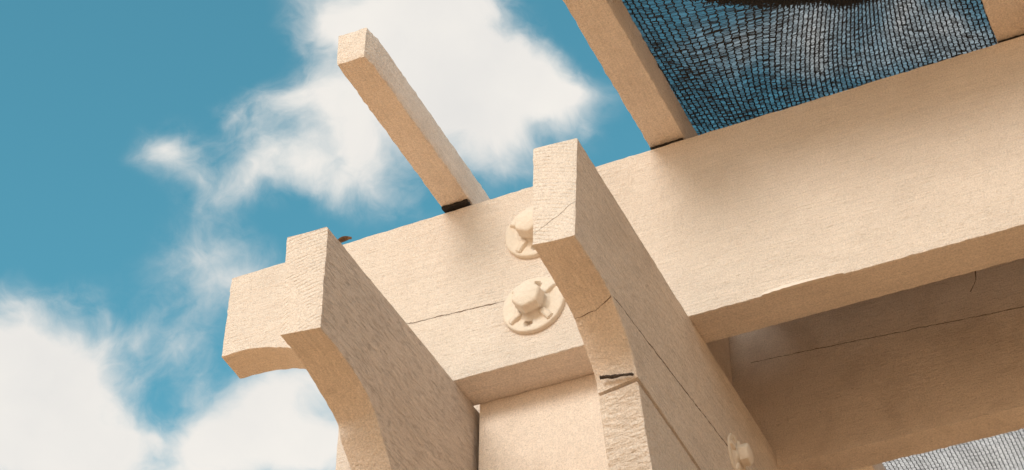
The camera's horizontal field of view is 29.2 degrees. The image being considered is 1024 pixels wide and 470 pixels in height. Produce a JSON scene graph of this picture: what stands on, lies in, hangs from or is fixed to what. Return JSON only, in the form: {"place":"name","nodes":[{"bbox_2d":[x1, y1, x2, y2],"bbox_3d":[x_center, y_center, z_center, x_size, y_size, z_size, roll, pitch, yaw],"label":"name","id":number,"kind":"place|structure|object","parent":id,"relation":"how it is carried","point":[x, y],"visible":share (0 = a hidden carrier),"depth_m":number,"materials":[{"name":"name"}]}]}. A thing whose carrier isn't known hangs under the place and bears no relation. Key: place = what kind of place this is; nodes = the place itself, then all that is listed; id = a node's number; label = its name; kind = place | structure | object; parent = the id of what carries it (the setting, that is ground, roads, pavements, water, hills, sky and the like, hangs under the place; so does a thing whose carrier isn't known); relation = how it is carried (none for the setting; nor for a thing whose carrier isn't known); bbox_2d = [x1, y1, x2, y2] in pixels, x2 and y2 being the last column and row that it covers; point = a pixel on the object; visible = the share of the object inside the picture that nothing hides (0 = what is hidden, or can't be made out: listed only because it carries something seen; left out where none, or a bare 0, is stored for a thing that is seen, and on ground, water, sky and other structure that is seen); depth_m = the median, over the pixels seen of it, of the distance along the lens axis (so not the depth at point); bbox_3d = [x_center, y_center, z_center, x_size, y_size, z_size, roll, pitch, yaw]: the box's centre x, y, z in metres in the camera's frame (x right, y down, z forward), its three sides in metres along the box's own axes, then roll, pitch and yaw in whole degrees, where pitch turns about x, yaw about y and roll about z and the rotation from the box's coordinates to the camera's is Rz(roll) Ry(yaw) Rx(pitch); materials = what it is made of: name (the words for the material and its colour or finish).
{"place":"outdoors","nodes":[
{"label":"outdoors","id":0,"kind":"place"},
{"bbox_2d":[0,0,1023,469],"label":"sky","id":1,"kind":"structure","parent":0,"point":[155,155],"materials":[{"name":"blue"}]},
{"bbox_2d":[222,0,1023,469],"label":"pergola","id":2,"kind":"object","parent":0,"point":[832,282],"visible":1,"depth_m":2.00,"materials":[{"name":"paint"}]},
{"bbox_2d":[338,236,351,242],"bbox_3d":[-0.192,0.006,2.237,0.021,0.006,0.008,-17,-44,19],"label":"dry leaf","id":3,"kind":"object","parent":2,"relation":"on","point":[343,239],"visible":0.73,"depth_m":2.24,"materials":[{"name":"brown plant"}]},
{"bbox_2d":[622,0,1023,469],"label":"shade cloth","id":4,"kind":"object","parent":2,"relation":"on","point":[763,6],"visible":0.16,"depth_m":2.06,"materials":[{"name":"fabric"}]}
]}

